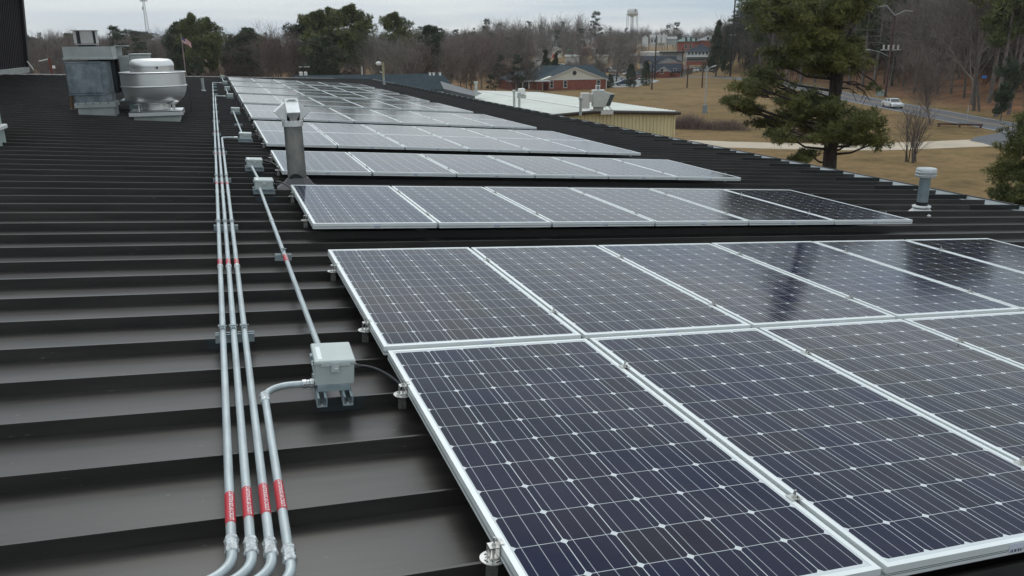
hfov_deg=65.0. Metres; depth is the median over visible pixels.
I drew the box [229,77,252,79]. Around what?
solar panel
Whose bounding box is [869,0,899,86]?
pine tree
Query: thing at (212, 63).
pine tree
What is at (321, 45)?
pine tree
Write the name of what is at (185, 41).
flagpole
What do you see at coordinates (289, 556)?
steel conduit
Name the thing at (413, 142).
solar panel
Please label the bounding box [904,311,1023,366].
solar panel
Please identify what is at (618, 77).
parked car
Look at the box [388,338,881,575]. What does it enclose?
solar panel
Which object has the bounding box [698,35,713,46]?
house
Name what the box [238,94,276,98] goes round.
solar panel
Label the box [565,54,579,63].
store
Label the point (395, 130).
solar panel
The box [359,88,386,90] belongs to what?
solar panel
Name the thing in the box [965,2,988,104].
pine tree
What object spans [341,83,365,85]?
solar panel
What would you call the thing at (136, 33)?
pine tree
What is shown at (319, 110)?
solar panel
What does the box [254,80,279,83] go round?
solar panel
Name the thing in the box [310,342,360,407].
junction box
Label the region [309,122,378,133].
solar panel
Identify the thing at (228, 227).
strut rack
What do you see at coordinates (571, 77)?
brick house
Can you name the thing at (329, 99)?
solar panel
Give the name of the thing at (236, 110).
junction box
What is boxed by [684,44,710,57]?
house
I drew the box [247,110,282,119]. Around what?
solar panel
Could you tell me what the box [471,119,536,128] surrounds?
solar panel
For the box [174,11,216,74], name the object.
pine tree
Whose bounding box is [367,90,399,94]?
solar panel
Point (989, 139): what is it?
side road
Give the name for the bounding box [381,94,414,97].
solar panel
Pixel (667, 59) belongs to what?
house
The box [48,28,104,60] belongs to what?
bare tree
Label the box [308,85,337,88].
solar panel
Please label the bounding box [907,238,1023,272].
solar panel
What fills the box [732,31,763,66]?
bare tree
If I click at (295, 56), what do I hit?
bare tree
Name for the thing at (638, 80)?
parked car
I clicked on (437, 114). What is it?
solar panel
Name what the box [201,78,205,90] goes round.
vent post
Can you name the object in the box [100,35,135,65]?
bare tree
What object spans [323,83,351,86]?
solar panel
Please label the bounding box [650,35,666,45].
house
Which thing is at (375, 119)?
solar panel
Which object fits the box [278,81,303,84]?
solar panel
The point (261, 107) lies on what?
solar panel
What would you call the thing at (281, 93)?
solar panel
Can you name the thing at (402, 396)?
edge clamp
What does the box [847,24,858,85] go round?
pine tree
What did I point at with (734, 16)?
power pole
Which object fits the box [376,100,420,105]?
solar panel
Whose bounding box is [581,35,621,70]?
bare tree
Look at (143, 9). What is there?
radio mast
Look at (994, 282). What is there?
solar panel
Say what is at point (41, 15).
sky
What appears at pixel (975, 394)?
solar panel
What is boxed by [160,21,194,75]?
pine tree
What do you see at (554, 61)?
cedar tree
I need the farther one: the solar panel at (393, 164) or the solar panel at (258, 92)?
the solar panel at (258, 92)
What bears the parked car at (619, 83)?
on the parking lot
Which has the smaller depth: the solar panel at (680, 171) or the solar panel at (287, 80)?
the solar panel at (680, 171)
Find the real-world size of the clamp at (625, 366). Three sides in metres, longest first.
0.067 x 0.042 x 0.034 m
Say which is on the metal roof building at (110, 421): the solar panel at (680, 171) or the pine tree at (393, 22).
the solar panel at (680, 171)
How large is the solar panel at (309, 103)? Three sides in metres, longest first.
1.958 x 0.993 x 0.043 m
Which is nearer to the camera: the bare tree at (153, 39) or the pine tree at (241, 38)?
the pine tree at (241, 38)
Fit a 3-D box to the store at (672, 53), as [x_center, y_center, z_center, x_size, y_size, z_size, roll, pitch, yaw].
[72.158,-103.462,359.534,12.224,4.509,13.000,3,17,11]
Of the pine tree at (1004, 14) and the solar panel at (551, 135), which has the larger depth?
the pine tree at (1004, 14)
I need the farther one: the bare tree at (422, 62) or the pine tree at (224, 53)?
the pine tree at (224, 53)
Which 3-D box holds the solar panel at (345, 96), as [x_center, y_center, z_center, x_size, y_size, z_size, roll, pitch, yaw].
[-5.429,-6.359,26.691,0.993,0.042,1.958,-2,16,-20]
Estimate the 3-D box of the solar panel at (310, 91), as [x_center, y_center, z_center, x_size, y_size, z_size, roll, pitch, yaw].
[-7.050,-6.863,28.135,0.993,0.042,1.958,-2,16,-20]
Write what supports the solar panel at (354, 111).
on the metal roof building at (110, 421)
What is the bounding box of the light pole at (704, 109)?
[702,65,715,112]
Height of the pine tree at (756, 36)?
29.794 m
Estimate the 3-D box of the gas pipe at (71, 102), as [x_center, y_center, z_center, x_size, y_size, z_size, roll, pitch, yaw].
[-8.869,-3.901,16.517,0.511,0.538,0.171,-2,16,-20]
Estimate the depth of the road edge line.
120.69 m
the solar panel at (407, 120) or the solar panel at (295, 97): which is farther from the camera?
the solar panel at (295, 97)
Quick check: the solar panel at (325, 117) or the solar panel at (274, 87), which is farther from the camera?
the solar panel at (274, 87)
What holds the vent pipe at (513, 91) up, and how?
on the white roof building at (658, 121)
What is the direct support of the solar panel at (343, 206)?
on the metal roof building at (110, 421)
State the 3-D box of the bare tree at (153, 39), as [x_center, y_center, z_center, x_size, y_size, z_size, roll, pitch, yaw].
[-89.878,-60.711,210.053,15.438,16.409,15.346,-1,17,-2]
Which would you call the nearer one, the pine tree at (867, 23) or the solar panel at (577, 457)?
the solar panel at (577, 457)
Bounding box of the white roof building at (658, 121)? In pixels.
[475,90,680,137]
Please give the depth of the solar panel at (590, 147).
14.00 m
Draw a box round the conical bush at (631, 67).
[625,64,636,86]
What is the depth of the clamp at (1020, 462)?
2.92 m
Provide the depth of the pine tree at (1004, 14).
104.76 m
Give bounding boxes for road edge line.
[683,76,1010,122]
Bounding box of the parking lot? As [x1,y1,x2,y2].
[607,78,659,86]
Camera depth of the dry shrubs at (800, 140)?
83.37 m
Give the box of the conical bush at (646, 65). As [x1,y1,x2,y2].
[640,60,650,85]
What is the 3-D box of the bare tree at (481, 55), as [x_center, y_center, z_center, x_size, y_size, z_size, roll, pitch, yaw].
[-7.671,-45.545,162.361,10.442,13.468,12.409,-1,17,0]
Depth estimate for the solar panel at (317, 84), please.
35.14 m
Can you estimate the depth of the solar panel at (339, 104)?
21.54 m
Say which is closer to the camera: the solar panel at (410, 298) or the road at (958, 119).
the solar panel at (410, 298)
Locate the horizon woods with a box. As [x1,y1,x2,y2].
[37,28,587,46]
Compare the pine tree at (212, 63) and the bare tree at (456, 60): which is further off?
the pine tree at (212, 63)
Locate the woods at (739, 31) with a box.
[705,0,1023,88]
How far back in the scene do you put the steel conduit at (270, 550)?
2.86 m
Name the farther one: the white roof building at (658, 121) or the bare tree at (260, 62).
the bare tree at (260, 62)
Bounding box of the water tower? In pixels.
[626,8,637,47]
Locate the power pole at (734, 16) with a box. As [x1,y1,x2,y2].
[728,0,739,75]
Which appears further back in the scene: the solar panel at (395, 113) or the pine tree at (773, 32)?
the pine tree at (773, 32)
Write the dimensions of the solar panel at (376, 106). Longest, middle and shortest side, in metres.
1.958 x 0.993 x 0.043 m
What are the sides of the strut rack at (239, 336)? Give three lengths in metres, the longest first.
0.180 x 0.088 x 0.041 m
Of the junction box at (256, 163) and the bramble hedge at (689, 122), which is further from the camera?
the bramble hedge at (689, 122)
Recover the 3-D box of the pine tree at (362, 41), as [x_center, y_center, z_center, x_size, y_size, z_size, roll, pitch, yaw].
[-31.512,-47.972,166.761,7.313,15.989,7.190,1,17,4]
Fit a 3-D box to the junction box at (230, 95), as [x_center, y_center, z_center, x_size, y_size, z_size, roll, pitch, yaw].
[-8.095,-5.517,23.080,0.225,0.141,0.216,-2,16,-20]
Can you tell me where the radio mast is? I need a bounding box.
[140,0,149,32]
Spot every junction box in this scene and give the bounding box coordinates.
[226,93,233,98]
[230,107,240,114]
[238,132,253,141]
[245,157,264,170]
[253,177,276,193]
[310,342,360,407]
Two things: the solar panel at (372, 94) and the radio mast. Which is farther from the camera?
the radio mast
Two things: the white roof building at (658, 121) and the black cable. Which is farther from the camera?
the white roof building at (658, 121)
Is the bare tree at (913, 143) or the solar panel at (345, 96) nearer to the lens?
the solar panel at (345, 96)
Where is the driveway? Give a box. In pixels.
[689,140,990,149]
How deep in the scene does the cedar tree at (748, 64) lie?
254.05 m
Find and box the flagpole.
[180,34,191,75]
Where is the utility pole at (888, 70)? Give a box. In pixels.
[867,5,912,96]
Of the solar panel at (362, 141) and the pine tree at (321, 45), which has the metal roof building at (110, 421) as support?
the solar panel at (362, 141)
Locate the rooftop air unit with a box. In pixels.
[580,85,614,110]
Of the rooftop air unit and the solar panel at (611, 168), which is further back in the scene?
the rooftop air unit
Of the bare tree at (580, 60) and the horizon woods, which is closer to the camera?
the bare tree at (580, 60)
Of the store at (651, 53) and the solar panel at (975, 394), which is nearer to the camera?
the solar panel at (975, 394)
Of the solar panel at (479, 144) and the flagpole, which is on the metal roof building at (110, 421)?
the solar panel at (479, 144)
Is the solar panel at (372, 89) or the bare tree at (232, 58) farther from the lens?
the bare tree at (232, 58)
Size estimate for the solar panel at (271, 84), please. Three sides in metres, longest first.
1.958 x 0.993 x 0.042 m
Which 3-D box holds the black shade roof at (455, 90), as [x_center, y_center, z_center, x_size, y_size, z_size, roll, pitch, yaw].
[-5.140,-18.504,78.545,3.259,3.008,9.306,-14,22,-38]
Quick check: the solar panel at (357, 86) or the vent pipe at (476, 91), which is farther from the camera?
the vent pipe at (476, 91)
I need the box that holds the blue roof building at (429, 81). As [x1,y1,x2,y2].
[293,73,450,92]
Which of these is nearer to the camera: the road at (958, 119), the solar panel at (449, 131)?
the solar panel at (449, 131)
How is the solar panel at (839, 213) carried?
on the metal roof building at (110, 421)
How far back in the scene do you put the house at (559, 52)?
402.35 m
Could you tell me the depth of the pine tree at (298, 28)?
173.44 m
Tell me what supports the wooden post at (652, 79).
on the ground
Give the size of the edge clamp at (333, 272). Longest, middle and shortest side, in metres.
0.127 x 0.074 x 0.074 m
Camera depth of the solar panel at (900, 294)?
5.53 m
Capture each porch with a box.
[656,67,671,77]
[686,56,707,64]
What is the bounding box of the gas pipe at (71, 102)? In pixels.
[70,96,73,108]
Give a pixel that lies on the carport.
(536, 81)
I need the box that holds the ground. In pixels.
[31,42,1023,198]
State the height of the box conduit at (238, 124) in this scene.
0.042 m
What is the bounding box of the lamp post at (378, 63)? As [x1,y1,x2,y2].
[376,61,384,77]
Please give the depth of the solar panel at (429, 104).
24.64 m
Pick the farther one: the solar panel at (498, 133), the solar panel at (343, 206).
the solar panel at (498, 133)
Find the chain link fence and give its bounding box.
[712,119,770,131]
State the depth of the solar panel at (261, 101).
20.87 m
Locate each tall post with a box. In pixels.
[39,58,55,73]
[299,60,309,75]
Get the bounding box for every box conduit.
[233,111,241,131]
[250,165,257,176]
[258,187,319,342]
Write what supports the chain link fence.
on the ground
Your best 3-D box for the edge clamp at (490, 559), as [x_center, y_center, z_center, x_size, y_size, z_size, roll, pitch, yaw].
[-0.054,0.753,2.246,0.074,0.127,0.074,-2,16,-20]
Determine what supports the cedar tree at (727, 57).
on the ground
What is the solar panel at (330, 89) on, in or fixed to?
on the metal roof building at (110, 421)
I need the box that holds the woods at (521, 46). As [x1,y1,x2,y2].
[27,25,571,80]
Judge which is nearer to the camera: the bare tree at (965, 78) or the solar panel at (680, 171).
the solar panel at (680, 171)
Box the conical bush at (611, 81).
[607,74,614,87]
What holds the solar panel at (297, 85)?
on the metal roof building at (110, 421)
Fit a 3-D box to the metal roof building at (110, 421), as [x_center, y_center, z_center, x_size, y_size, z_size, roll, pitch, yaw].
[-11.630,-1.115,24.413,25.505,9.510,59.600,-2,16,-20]
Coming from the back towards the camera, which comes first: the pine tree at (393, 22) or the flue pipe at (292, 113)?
the pine tree at (393, 22)
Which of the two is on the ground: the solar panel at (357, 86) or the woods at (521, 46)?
the woods at (521, 46)
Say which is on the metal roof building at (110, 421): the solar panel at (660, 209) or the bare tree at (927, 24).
the solar panel at (660, 209)
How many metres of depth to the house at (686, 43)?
416.91 m
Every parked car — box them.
[612,74,624,79]
[614,79,633,85]
[635,78,648,83]
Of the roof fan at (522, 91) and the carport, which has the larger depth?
the carport
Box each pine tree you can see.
[121,31,157,50]
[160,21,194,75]
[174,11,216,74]
[197,15,227,75]
[218,40,244,76]
[228,27,268,76]
[281,14,318,75]
[297,8,348,64]
[303,6,349,73]
[304,34,348,74]
[330,3,377,74]
[342,20,375,74]
[378,11,418,73]
[411,24,450,73]
[717,0,895,168]
[735,0,769,68]
[765,0,776,61]
[797,0,823,83]
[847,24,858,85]
[852,4,895,86]
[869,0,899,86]
[888,0,912,83]
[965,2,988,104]
[966,0,1023,116]
[975,3,1020,102]
[979,99,1023,205]
[990,56,1023,120]
[1006,9,1023,114]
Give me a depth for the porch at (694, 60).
326.04 m
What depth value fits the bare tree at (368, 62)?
155.60 m
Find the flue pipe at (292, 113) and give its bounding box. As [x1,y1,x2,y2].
[273,99,314,189]
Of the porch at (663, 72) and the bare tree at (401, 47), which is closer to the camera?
the bare tree at (401, 47)
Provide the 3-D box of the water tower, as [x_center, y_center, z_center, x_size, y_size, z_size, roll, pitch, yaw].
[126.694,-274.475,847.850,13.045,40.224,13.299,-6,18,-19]
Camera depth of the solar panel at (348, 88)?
33.06 m
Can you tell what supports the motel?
on the ground
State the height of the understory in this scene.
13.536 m
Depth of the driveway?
80.52 m
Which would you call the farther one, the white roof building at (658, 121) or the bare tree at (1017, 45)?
the bare tree at (1017, 45)
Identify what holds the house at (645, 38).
on the ground
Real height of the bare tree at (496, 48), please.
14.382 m
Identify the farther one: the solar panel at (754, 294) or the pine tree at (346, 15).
the pine tree at (346, 15)
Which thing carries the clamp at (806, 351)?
attached to the solar panel at (889, 486)
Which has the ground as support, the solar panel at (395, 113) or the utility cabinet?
the utility cabinet
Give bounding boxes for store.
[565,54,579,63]
[594,55,607,62]
[640,51,662,55]
[659,51,684,61]
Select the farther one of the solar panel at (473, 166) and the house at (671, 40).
the house at (671, 40)
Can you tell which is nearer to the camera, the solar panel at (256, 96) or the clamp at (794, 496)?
the clamp at (794, 496)
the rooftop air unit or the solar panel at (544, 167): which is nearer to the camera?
the solar panel at (544, 167)
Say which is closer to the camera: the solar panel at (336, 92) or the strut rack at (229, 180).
the strut rack at (229, 180)
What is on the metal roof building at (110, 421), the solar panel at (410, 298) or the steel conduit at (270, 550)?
the solar panel at (410, 298)
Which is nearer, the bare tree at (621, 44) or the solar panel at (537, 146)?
the solar panel at (537, 146)
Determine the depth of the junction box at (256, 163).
9.48 m
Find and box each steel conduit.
[207,82,239,575]
[215,95,258,575]
[221,136,278,575]
[259,379,315,575]
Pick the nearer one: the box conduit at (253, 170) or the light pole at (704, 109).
the box conduit at (253, 170)
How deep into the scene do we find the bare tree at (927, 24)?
144.84 m
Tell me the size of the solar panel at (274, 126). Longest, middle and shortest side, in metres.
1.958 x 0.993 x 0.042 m
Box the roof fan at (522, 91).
[516,88,526,97]
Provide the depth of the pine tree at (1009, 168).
28.70 m
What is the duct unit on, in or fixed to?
on the metal roof building at (110, 421)
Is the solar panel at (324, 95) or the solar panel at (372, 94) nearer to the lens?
the solar panel at (324, 95)
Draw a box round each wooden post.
[651,65,652,89]
[654,35,656,79]
[686,64,688,87]
[701,64,703,87]
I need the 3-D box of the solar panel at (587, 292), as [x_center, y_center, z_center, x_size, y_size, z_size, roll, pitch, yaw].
[0.500,-0.025,5.080,0.993,0.042,1.958,-2,16,-20]
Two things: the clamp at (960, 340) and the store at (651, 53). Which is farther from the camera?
the store at (651, 53)
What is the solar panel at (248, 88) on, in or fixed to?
on the metal roof building at (110, 421)
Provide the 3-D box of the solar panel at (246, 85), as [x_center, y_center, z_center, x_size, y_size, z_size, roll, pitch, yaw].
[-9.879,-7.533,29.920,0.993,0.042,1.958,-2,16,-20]
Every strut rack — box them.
[213,174,230,182]
[214,219,237,230]
[215,323,254,342]
[275,247,291,260]
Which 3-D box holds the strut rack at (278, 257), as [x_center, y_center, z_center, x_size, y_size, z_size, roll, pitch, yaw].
[-1.572,-0.234,5.520,0.110,0.088,0.041,-2,16,-20]
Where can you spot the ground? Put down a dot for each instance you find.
(958, 170)
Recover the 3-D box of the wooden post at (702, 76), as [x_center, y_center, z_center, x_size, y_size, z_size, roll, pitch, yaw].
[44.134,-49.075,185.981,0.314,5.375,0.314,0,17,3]
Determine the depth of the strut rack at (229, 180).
8.55 m
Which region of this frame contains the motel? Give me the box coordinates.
[636,62,693,75]
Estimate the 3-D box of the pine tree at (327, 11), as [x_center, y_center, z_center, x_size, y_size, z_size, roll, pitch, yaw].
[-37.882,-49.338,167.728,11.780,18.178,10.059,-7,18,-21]
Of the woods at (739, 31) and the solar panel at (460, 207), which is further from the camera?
the woods at (739, 31)
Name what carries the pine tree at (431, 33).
on the ground
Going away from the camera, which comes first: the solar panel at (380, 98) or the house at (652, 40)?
the solar panel at (380, 98)
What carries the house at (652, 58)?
on the ground
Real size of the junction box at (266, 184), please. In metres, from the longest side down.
0.225 x 0.216 x 0.141 m
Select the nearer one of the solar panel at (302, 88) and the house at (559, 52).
the solar panel at (302, 88)
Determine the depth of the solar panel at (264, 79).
36.69 m
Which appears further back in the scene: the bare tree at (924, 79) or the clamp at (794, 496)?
the bare tree at (924, 79)
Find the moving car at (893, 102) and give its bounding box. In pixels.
[881,98,903,107]
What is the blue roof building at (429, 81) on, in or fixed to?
on the ground
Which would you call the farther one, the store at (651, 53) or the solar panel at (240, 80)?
the store at (651, 53)
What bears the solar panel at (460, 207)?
on the metal roof building at (110, 421)
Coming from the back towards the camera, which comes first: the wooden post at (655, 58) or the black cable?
the wooden post at (655, 58)
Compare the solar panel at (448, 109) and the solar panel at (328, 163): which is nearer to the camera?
the solar panel at (328, 163)
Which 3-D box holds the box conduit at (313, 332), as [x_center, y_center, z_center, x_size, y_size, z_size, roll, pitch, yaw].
[-1.660,-0.320,5.756,0.037,0.041,4.968,-7,18,-19]
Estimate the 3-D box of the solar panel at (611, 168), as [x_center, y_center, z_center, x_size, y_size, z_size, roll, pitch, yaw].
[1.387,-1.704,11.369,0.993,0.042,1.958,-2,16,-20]
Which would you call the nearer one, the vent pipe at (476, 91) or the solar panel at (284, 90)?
the solar panel at (284, 90)
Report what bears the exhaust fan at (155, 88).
on the metal roof building at (110, 421)
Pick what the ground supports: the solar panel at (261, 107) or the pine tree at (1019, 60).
the pine tree at (1019, 60)
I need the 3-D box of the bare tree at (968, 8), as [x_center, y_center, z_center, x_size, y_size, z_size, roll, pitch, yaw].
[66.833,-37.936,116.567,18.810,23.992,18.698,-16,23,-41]
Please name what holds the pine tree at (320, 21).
on the ground
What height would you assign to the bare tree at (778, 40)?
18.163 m
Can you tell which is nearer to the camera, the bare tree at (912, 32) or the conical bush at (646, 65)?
the bare tree at (912, 32)
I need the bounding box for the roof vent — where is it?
[909,167,937,215]
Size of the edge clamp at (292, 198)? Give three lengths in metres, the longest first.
0.127 x 0.074 x 0.074 m
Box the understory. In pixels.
[26,41,1023,91]
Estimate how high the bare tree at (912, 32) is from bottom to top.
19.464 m
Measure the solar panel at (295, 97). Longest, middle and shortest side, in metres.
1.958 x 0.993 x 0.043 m
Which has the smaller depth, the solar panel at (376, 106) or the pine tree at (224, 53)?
the solar panel at (376, 106)
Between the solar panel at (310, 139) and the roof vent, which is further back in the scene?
the solar panel at (310, 139)
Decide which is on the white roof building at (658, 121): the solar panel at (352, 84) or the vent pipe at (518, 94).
the vent pipe at (518, 94)
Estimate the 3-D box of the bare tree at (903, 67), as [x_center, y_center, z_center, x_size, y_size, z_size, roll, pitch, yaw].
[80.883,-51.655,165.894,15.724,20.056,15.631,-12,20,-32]
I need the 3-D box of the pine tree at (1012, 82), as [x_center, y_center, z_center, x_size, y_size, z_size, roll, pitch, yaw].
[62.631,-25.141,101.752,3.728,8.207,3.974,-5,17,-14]
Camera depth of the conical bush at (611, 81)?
189.67 m
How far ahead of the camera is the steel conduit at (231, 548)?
2.86 m
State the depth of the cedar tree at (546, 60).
206.15 m
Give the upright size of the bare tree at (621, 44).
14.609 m
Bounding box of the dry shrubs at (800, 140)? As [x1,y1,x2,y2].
[767,127,812,142]
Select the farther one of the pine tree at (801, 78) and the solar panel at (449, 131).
the pine tree at (801, 78)
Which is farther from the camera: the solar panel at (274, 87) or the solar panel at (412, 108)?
the solar panel at (274, 87)
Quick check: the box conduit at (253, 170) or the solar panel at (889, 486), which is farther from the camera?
the box conduit at (253, 170)
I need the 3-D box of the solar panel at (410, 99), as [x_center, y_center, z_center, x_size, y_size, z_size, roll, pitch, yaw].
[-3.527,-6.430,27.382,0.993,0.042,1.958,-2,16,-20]
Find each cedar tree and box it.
[537,50,551,66]
[551,52,558,64]
[700,19,724,75]
[721,30,730,73]
[743,38,754,70]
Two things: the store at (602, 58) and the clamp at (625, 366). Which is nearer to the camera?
the clamp at (625, 366)
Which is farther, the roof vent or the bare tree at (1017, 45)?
the bare tree at (1017, 45)
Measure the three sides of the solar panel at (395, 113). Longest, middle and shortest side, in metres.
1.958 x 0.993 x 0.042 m
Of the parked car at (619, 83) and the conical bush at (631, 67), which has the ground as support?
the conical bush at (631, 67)
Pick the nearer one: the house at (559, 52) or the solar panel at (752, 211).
the solar panel at (752, 211)
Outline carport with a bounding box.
[509,80,550,90]
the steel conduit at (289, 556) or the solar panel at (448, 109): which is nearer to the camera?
the steel conduit at (289, 556)
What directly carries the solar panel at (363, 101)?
on the metal roof building at (110, 421)
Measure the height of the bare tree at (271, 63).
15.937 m
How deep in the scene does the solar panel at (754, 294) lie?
5.18 m
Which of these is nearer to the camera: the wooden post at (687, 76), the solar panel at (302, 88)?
the solar panel at (302, 88)
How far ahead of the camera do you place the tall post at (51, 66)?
75.87 m
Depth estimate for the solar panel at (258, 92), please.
25.19 m
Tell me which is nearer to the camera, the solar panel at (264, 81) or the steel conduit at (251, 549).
the steel conduit at (251, 549)
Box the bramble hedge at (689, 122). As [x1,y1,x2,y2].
[675,112,755,130]
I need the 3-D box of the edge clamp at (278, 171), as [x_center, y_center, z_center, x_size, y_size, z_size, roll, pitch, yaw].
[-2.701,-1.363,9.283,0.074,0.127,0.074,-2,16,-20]
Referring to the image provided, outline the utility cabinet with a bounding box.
[876,90,884,95]
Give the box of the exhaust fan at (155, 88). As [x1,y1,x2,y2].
[118,58,191,121]
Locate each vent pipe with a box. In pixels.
[474,81,477,95]
[512,90,515,105]
[517,93,520,107]
[578,97,582,115]
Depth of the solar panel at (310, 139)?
12.25 m
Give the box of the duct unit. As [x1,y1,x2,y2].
[62,30,150,115]
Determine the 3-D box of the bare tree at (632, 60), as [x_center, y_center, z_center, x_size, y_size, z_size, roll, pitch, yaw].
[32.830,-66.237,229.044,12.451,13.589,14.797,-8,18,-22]
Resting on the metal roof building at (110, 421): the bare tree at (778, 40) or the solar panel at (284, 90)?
the solar panel at (284, 90)
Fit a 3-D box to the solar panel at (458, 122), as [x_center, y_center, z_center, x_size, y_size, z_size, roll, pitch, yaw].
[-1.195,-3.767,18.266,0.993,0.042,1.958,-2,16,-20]
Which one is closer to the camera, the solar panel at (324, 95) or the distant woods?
the solar panel at (324, 95)
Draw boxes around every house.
[499,65,609,90]
[550,46,562,56]
[639,55,676,68]
[642,35,647,46]
[644,63,681,77]
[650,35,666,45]
[656,56,681,63]
[661,33,665,42]
[666,36,676,44]
[676,37,697,50]
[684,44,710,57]
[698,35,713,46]
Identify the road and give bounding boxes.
[653,76,1016,132]
[970,133,1013,147]
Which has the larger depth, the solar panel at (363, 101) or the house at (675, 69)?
the house at (675, 69)
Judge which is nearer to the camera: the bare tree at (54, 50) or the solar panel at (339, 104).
the solar panel at (339, 104)
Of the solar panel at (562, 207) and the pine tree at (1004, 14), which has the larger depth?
the pine tree at (1004, 14)
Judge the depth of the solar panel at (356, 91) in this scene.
30.92 m
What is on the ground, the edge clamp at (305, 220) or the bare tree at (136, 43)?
the bare tree at (136, 43)
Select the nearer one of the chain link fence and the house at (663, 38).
the chain link fence
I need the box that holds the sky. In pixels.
[24,0,745,42]
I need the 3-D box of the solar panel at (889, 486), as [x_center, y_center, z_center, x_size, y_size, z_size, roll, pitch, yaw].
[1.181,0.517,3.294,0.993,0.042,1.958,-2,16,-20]
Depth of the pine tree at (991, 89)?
125.39 m
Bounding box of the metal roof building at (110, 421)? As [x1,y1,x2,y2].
[0,73,1023,575]
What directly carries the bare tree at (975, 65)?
on the ground
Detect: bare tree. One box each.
[32,37,65,73]
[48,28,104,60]
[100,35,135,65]
[121,33,157,55]
[136,26,166,57]
[219,38,250,76]
[239,19,304,76]
[243,36,291,76]
[269,25,308,76]
[342,25,408,74]
[371,32,430,73]
[394,33,440,73]
[430,34,475,84]
[447,31,499,88]
[453,27,496,88]
[468,29,508,88]
[568,41,590,64]
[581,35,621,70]
[585,27,644,81]
[607,34,648,71]
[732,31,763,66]
[765,32,788,69]
[854,6,918,82]
[871,0,935,87]
[873,0,964,93]
[874,0,950,92]
[882,24,978,122]
[886,0,953,86]
[890,100,946,162]
[909,0,974,93]
[910,0,1002,110]
[916,0,995,97]
[926,0,1020,111]
[994,17,1023,94]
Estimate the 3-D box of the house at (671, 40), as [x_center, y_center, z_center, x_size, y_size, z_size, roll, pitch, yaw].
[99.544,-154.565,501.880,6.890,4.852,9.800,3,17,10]
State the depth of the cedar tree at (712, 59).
242.91 m
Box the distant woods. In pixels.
[409,10,726,66]
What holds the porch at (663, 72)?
on the ground
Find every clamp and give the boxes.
[276,164,279,175]
[288,189,294,202]
[301,212,308,227]
[327,261,337,280]
[358,318,371,342]
[393,379,409,408]
[479,537,503,575]
[618,361,629,369]
[785,490,802,503]
[801,348,811,354]
[954,336,964,342]
[1013,456,1023,465]
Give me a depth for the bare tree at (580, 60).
230.01 m
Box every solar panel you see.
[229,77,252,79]
[229,79,254,81]
[231,81,258,84]
[232,83,261,87]
[234,87,266,90]
[235,89,270,94]
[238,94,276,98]
[240,98,281,104]
[244,104,277,110]
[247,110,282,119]
[252,78,275,80]
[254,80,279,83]
[254,121,318,131]
[258,83,284,85]
[259,130,336,147]
[260,85,290,88]
[265,88,296,91]
[268,91,303,96]
[271,150,371,175]
[274,79,297,81]
[274,95,314,100]
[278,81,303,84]
[280,99,323,106]
[284,84,310,86]
[288,86,318,90]
[291,185,436,228]
[293,89,328,93]
[298,81,319,82]
[299,92,336,97]
[301,82,327,85]
[303,112,353,122]
[305,107,339,113]
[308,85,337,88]
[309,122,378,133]
[310,97,351,102]
[315,87,346,91]
[316,101,362,108]
[322,132,404,149]
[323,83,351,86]
[324,91,356,94]
[328,247,580,354]
[330,108,381,114]
[331,94,368,99]
[335,87,362,89]
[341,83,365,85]
[342,89,372,92]
[342,114,401,123]
[344,99,384,103]
[347,152,455,176]
[348,85,374,88]
[351,92,383,95]
[355,103,400,109]
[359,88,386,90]
[360,95,399,100]
[362,124,435,135]
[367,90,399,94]
[373,110,424,116]
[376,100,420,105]
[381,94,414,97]
[381,134,468,150]
[385,115,448,125]
[388,96,429,101]
[388,104,437,111]
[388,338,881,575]
[391,186,550,227]
[410,102,451,106]
[410,111,466,118]
[413,126,489,137]
[420,154,534,177]
[425,106,472,112]
[428,117,493,127]
[438,136,528,152]
[449,113,504,119]
[463,128,538,138]
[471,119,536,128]
[471,245,750,340]
[484,187,654,226]
[487,155,607,178]
[493,138,585,153]
[508,129,589,140]
[543,139,640,154]
[552,157,676,179]
[571,188,747,225]
[589,328,1023,575]
[598,243,895,328]
[612,158,740,180]
[649,188,833,224]
[711,241,1020,319]
[723,189,912,224]
[759,319,1023,460]
[813,240,1023,311]
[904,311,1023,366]
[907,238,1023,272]
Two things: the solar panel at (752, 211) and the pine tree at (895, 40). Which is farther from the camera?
the pine tree at (895, 40)
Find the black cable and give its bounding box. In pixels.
[361,365,404,390]
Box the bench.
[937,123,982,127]
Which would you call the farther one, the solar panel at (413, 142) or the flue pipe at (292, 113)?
the solar panel at (413, 142)
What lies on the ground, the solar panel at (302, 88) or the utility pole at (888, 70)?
the utility pole at (888, 70)
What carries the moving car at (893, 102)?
on the road at (958, 119)
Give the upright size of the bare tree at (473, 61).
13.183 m
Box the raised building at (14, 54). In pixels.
[0,0,33,74]
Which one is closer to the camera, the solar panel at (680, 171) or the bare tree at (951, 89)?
the solar panel at (680, 171)
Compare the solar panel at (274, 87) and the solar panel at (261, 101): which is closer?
the solar panel at (261, 101)
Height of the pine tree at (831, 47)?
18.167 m
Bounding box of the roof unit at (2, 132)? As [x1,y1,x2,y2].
[0,117,7,145]
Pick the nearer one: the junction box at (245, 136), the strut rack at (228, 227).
the strut rack at (228, 227)
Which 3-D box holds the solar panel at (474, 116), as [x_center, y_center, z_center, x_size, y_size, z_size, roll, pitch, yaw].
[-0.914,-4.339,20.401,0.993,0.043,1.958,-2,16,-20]
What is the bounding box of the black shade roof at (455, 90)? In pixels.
[440,81,481,98]
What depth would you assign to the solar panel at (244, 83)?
31.67 m

